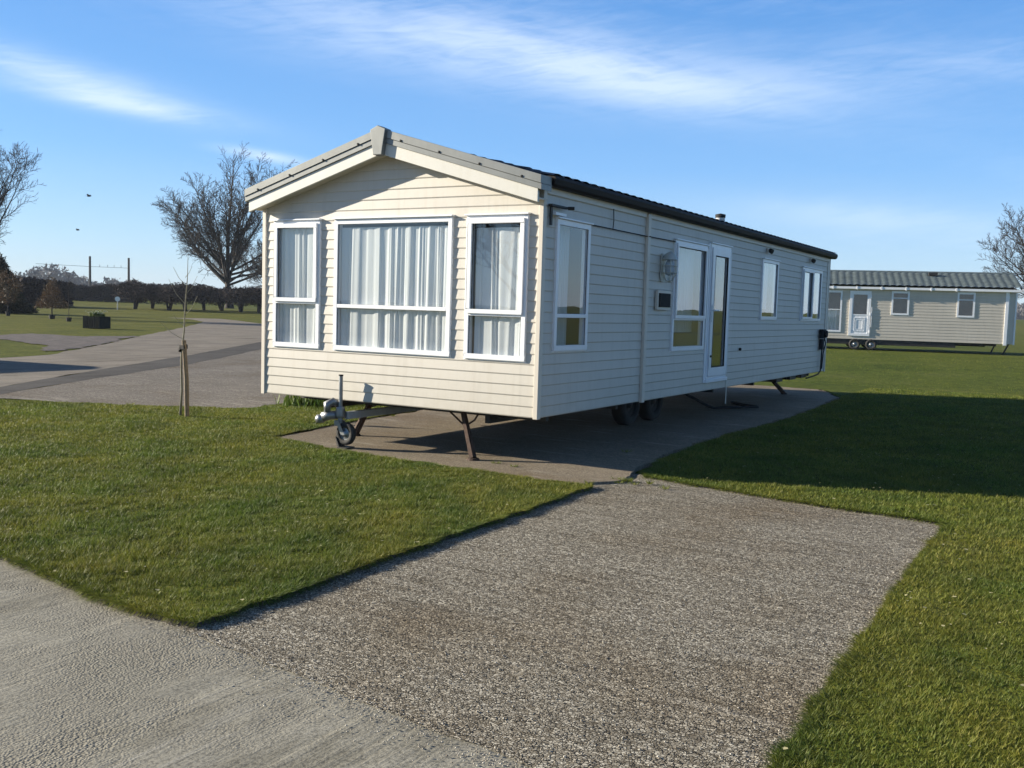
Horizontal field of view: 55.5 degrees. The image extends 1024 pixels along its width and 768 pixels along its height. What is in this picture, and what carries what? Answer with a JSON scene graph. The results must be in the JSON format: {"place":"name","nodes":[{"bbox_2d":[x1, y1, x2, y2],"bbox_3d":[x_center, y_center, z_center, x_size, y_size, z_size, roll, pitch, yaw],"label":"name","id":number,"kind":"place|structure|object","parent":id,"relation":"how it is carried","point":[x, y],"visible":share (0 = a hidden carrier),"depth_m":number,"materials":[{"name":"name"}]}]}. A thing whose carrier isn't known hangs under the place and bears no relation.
{"place":"outdoors","nodes":[
{"label":"outdoors","id":0,"kind":"place"},
{"bbox_2d":[0,560,531,767],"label":"road","id":1,"kind":"structure","parent":0,"point":[71,696],"depth_m":3.82,"materials":[{"name":"concrete"}]},
{"bbox_2d":[0,398,788,627],"bbox_3d":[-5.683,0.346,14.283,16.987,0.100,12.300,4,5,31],"label":"lawn","id":2,"kind":"structure","parent":0,"point":[200,602],"depth_m":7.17,"materials":[{"name":"green plant"}]},
{"bbox_2d":[169,264,196,415],"bbox_3d":[-4.401,-0.625,12.900,0.488,2.171,0.138,1,4,-3],"label":"young tree","id":3,"kind":"object","parent":2,"relation":"on","point":[181,393],"visible":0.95,"depth_m":12.92,"materials":[{"name":"brown plant"}]},
{"bbox_2d":[178,344,187,351],"bbox_3d":[-4.371,-0.477,12.934,0.136,0.113,0.113,4,5,31],"label":"tree tie","id":4,"kind":"object","parent":3,"relation":"attached to","point":[180,347],"visible":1,"depth_m":12.89,"materials":[{"name":"black plastic"}]},
{"bbox_2d":[182,340,188,416],"bbox_3d":[-4.335,-0.044,12.931,0.103,1.073,0.060,2,4,8],"label":"tree stake","id":5,"kind":"object","parent":2,"relation":"on","point":[186,381],"visible":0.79,"depth_m":12.91,"materials":[{"name":"brown wood"}]},
{"bbox_2d":[274,394,314,406],"bbox_3d":[-3.229,0.201,14.864,0.663,0.258,0.950,-1,5,-31],"label":"leafy plant","id":6,"kind":"object","parent":2,"relation":"on","point":[287,401],"visible":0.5,"depth_m":14.67,"materials":[{"name":"green plant"}]},
{"bbox_2d":[283,395,326,407],"bbox_3d":[-3.032,0.208,14.834,0.848,0.259,0.940,-1,5,-33],"label":"leafy plant","id":7,"kind":"object","parent":2,"relation":"on","point":[318,403],"visible":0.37,"depth_m":14.66,"materials":[{"name":"green plant"}]},
{"bbox_2d":[5,406,1023,749],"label":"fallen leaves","id":8,"kind":"object","parent":2,"relation":"on","point":[683,448],"visible":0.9,"depth_m":7.49,"materials":[{"name":"brown plant"}]},
{"bbox_2d":[0,299,1023,473],"bbox_3d":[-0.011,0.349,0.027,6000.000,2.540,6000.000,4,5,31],"label":"ground","id":9,"kind":"structure","parent":0,"point":[143,318],"depth_m":40.25,"materials":[{"name":"green plant"}]},
{"bbox_2d":[0,270,24,315],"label":"tree","id":10,"kind":"object","parent":9,"relation":"on","point":[9,290],"visible":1,"depth_m":71.36,"materials":[{"name":"brown plant"}]},
{"bbox_2d":[0,252,39,313],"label":"conifer tree","id":11,"kind":"object","parent":9,"relation":"on","point":[21,305],"visible":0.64,"depth_m":78.91,"materials":[{"name":"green plant"}]},
{"bbox_2d":[0,141,45,243],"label":"bare tree","id":12,"kind":"object","parent":9,"relation":"on","point":[5,192],"visible":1,"depth_m":69.43,"materials":[{"name":"grey plant"}]},
{"bbox_2d":[19,276,74,306],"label":"hedge","id":13,"kind":"object","parent":9,"relation":"on","point":[34,287],"visible":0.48,"depth_m":107.45,"materials":[{"name":"green plant"}]},
{"bbox_2d":[34,273,69,318],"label":"tree","id":14,"kind":"object","parent":9,"relation":"on","point":[50,302],"visible":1,"depth_m":65.75,"materials":[{"name":"brown plant"}]},
{"bbox_2d":[65,274,71,321],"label":"sapling","id":15,"kind":"object","parent":9,"relation":"on","point":[68,319],"visible":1,"depth_m":60.12,"materials":[{"name":"brown plant"}]},
{"bbox_2d":[0,333,139,350],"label":"gravel parking area","id":16,"kind":"object","parent":9,"relation":"on","point":[52,342],"visible":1,"depth_m":34.98,"materials":[{"name":"grey gravel"}]},
{"bbox_2d":[89,256,90,285],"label":"utility pole","id":17,"kind":"object","parent":9,"relation":"on","point":[89,270],"visible":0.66,"depth_m":209.70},
{"bbox_2d":[83,311,110,328],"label":"planter box","id":18,"kind":"object","parent":9,"relation":"on","point":[96,320],"visible":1,"depth_m":48.53,"materials":[{"name":"black wood"}]},
{"bbox_2d":[70,283,141,302],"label":"hedge","id":19,"kind":"object","parent":9,"relation":"on","point":[97,292],"visible":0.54,"depth_m":136.68,"materials":[{"name":"green plant"}]},
{"bbox_2d":[127,258,129,281],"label":"utility pole","id":20,"kind":"object","parent":9,"relation":"on","point":[128,279],"visible":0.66,"depth_m":212.66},
{"bbox_2d":[0,318,261,386],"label":"lane","id":21,"kind":"structure","parent":9,"relation":"on","point":[206,334],"depth_m":29.17,"materials":[{"name":"asphalt"}]},
{"bbox_2d":[0,342,261,393],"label":"tarmac strip","id":22,"kind":"object","parent":9,"relation":"on","point":[175,361],"visible":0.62,"depth_m":22.09,"materials":[{"name":"grey asphalt"}]},
{"bbox_2d":[112,279,157,308],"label":"thorn tree","id":23,"kind":"object","parent":9,"relation":"on","point":[137,297],"visible":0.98,"depth_m":109.08,"materials":[{"name":"brown plant"}]},
{"bbox_2d":[123,284,168,308],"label":"thorn tree","id":24,"kind":"object","parent":9,"relation":"on","point":[152,303],"visible":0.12,"depth_m":113.74,"materials":[{"name":"brown plant"}]},
{"bbox_2d":[0,349,300,407],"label":"gravel drive","id":25,"kind":"structure","parent":9,"relation":"on","point":[232,381],"depth_m":17.29,"materials":[{"name":"grey gravel"}]},
{"bbox_2d":[148,287,181,309],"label":"thorn tree","id":26,"kind":"object","parent":9,"relation":"on","point":[165,301],"visible":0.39,"depth_m":108.92,"materials":[{"name":"brown plant"}]},
{"bbox_2d":[157,281,215,310],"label":"thorn tree","id":27,"kind":"object","parent":9,"relation":"on","point":[195,291],"visible":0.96,"depth_m":107.58,"materials":[{"name":"brown plant"}]},
{"bbox_2d":[129,282,261,301],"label":"hedge","id":28,"kind":"object","parent":9,"relation":"on","point":[163,285],"visible":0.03,"depth_m":159.90,"materials":[{"name":"green plant"}]},
{"bbox_2d":[188,285,220,309],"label":"thorn tree","id":29,"kind":"object","parent":9,"relation":"on","point":[215,289],"visible":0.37,"depth_m":113.73,"materials":[{"name":"brown plant"}]},
{"bbox_2d":[206,288,242,310],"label":"thorn tree","id":30,"kind":"object","parent":9,"relation":"on","point":[220,305],"visible":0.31,"depth_m":115.51,"materials":[{"name":"brown plant"}]},
{"bbox_2d":[152,142,299,308],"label":"bare tree","id":31,"kind":"object","parent":9,"relation":"on","point":[218,256],"visible":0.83,"depth_m":123.90,"materials":[{"name":"grey plant"}]},
{"bbox_2d":[214,285,261,311],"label":"thorn tree","id":32,"kind":"object","parent":9,"relation":"on","point":[240,303],"visible":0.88,"depth_m":109.65,"materials":[{"name":"brown plant"}]},
{"bbox_2d":[232,239,262,284],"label":"bare tree","id":33,"kind":"object","parent":9,"relation":"on","point":[259,243],"visible":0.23,"depth_m":115.07,"materials":[{"name":"grey plant"}]},
{"bbox_2d":[240,285,261,312],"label":"thorn tree","id":34,"kind":"object","parent":9,"relation":"on","point":[258,297],"visible":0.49,"depth_m":110.36,"materials":[{"name":"brown plant"}]},
{"bbox_2d":[14,263,1023,319],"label":"distant wood","id":35,"kind":"object","parent":9,"relation":"on","point":[56,272],"visible":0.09,"depth_m":488.95,"materials":[{"name":"plant"}]},
{"bbox_2d":[280,385,838,484],"bbox_3d":[2.203,0.438,16.082,5.139,0.080,14.062,4,5,31],"label":"concrete base","id":36,"kind":"object","parent":9,"relation":"on","point":[580,446],"visible":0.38,"depth_m":12.17,"materials":[{"name":"grey concrete"}]},
{"bbox_2d":[335,436,354,448],"bbox_3d":[-1.835,0.638,10.635,0.185,0.119,0.140,4,5,31],"label":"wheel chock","id":37,"kind":"object","parent":36,"relation":"on","point":[339,445],"visible":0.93,"depth_m":10.63,"materials":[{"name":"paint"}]},
{"bbox_2d":[244,125,837,460],"bbox_3d":[1.716,-1.261,15.323,3.997,3.422,12.208,4,5,31],"label":"static caravan","id":38,"kind":"object","parent":36,"relation":"on","point":[626,354],"visible":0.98,"depth_m":10.74,"materials":[{"name":"beige plastic"}]},
{"bbox_2d":[271,218,322,349],"bbox_3d":[-2.430,-1.131,11.022,0.730,1.455,0.105,4,5,31],"label":"window","id":39,"kind":"structure","parent":38,"relation":"in","point":[316,223],"depth_m":10.97,"materials":[{"name":"white plastic"}]},
{"bbox_2d":[280,228,315,343],"bbox_3d":[-2.409,-1.107,11.050,0.584,1.320,0.034,4,5,31],"label":"curtain","id":40,"kind":"object","parent":38,"relation":"hanging from","point":[297,323],"visible":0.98,"depth_m":11.07,"materials":[{"name":"white fabric"}]},
{"bbox_2d":[332,214,454,357],"bbox_3d":[-1.280,-1.043,10.340,1.590,1.455,0.105,4,5,31],"label":"window","id":41,"kind":"structure","parent":38,"relation":"in","point":[339,222],"depth_m":10.34,"materials":[{"name":"white plastic"}]},
{"bbox_2d":[340,226,447,350],"bbox_3d":[-1.260,-1.014,10.369,1.446,1.310,0.033,4,5,31],"label":"curtain","id":42,"kind":"object","parent":38,"relation":"hanging from","point":[401,266],"visible":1,"depth_m":10.36,"materials":[{"name":"white fabric"}]},
{"bbox_2d":[463,212,530,362],"bbox_3d":[-0.154,-0.956,9.672,0.745,1.460,0.105,4,5,31],"label":"window","id":43,"kind":"structure","parent":38,"relation":"in","point":[523,218],"depth_m":9.62,"materials":[{"name":"white plastic"}]},
{"bbox_2d":[474,227,520,355],"bbox_3d":[-0.122,-0.914,9.696,0.577,1.280,0.031,4,5,31],"label":"curtain","id":44,"kind":"object","parent":38,"relation":"hanging from","point":[497,267],"visible":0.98,"depth_m":9.70,"materials":[{"name":"white fabric"}]},
{"bbox_2d":[556,226,569,344],"bbox_3d":[0.416,-0.994,9.965,0.034,1.370,0.643,4,5,31],"label":"curtain","id":45,"kind":"object","parent":38,"relation":"hanging from","point":[563,279],"visible":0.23,"depth_m":10.15,"materials":[{"name":"fabric"}]},
{"bbox_2d":[551,216,593,352],"bbox_3d":[0.601,-1.000,9.956,0.105,1.340,0.770,4,5,31],"label":"window","id":46,"kind":"structure","parent":38,"relation":"in","point":[584,226],"depth_m":10.11,"materials":[{"name":"white plastic"}]},
{"bbox_2d":[674,247,694,332],"bbox_3d":[2.198,-1.285,12.932,0.034,1.200,1.184,4,5,31],"label":"curtain","id":47,"kind":"object","parent":38,"relation":"hanging from","point":[685,282],"visible":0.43,"depth_m":13.16,"materials":[{"name":"white fabric"}]},
{"bbox_2d":[669,238,709,351],"bbox_3d":[2.330,-1.152,12.850,0.105,1.440,1.220,4,5,31],"label":"window","id":48,"kind":"structure","parent":38,"relation":"in","point":[701,317],"depth_m":12.97,"materials":[{"name":"white plastic"}]},
{"bbox_2d":[703,242,732,382],"bbox_3d":[2.938,-1.007,13.840,0.160,1.950,0.945,4,5,31],"label":"door","id":49,"kind":"structure","parent":38,"relation":"in","point":[715,373],"depth_m":13.66,"materials":[{"name":"white plastic"}]},
{"bbox_2d":[762,263,766,308],"bbox_3d":[4.075,-1.645,16.046,0.018,0.810,0.925,4,5,31],"label":"blind","id":50,"kind":"object","parent":38,"relation":"attached to","point":[764,288],"visible":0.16,"depth_m":16.30,"materials":[{"name":"fabric"}]},
{"bbox_2d":[759,258,780,320],"bbox_3d":[4.209,-1.543,15.967,0.105,1.000,0.950,4,5,31],"label":"window","id":51,"kind":"structure","parent":38,"relation":"in","point":[772,271],"depth_m":16.02,"materials":[{"name":"white plastic"}]},
{"bbox_2d":[799,266,823,321],"bbox_3d":[5.624,-1.676,18.333,0.105,1.005,1.510,4,5,31],"label":"window","id":52,"kind":"structure","parent":38,"relation":"in","point":[811,280],"depth_m":18.28,"materials":[{"name":"white plastic"}]},
{"bbox_2d":[684,394,758,408],"bbox_3d":[3.579,0.233,16.409,0.713,0.376,2.158,5,6,37],"label":"hose","id":53,"kind":"object","parent":36,"relation":"on","point":[743,405],"visible":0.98,"depth_m":16.37,"materials":[{"name":"black plastic"}]},
{"bbox_2d":[826,270,1023,354],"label":"static caravan","id":54,"kind":"object","parent":9,"relation":"on","point":[927,309],"visible":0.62,"depth_m":43.12,"materials":[{"name":"beige plastic"}]},
{"bbox_2d":[827,310,839,329],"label":"curtain","id":55,"kind":"object","parent":54,"relation":"hanging from","point":[833,319],"visible":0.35,"depth_m":44.11,"materials":[{"name":"white fabric"}]},
{"bbox_2d":[827,290,842,331],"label":"window","id":56,"kind":"structure","parent":54,"relation":"in","point":[837,291],"depth_m":43.85,"materials":[{"name":"white plastic"}]},
{"bbox_2d":[848,291,871,335],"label":"door","id":57,"kind":"structure","parent":54,"relation":"in","point":[859,324],"depth_m":43.62,"materials":[{"name":"white plastic"}]},
{"bbox_2d":[891,291,909,314],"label":"window","id":58,"kind":"structure","parent":54,"relation":"in","point":[906,292],"depth_m":43.08,"materials":[{"name":"white plastic"}]},
{"bbox_2d":[956,292,975,317],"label":"window","id":59,"kind":"structure","parent":54,"relation":"in","point":[968,293],"depth_m":42.34,"materials":[{"name":"white plastic"}]},
{"bbox_2d":[976,203,1023,299],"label":"bare tree","id":60,"kind":"object","parent":9,"relation":"on","point":[1021,262],"visible":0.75,"depth_m":53.91,"materials":[{"name":"grey plant"}]},
{"bbox_2d":[0,0,1023,303],"label":"sky","id":61,"kind":"structure","parent":0,"point":[880,135],"materials":[{"name":"blue"}]},
{"bbox_2d":[175,473,938,767],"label":"parking bay","id":62,"kind":"object","parent":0,"point":[630,720],"visible":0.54,"depth_m":4.93,"materials":[{"name":"grey gravel"}]},
{"bbox_2d":[106,480,934,767],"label":"gravel chippings","id":63,"kind":"object","parent":62,"relation":"on","point":[198,634],"visible":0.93,"depth_m":4.56,"materials":[{"name":"gravel"}]},
{"bbox_2d":[640,380,1023,767],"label":"lawn","id":64,"kind":"structure","parent":0,"point":[841,389],"depth_m":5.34,"materials":[{"name":"green plant"}]},
{"bbox_2d":[809,346,1023,394],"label":"grass","id":65,"kind":"structure","parent":0,"point":[926,367],"depth_m":31.38,"materials":[{"name":"green plant"}]}
]}

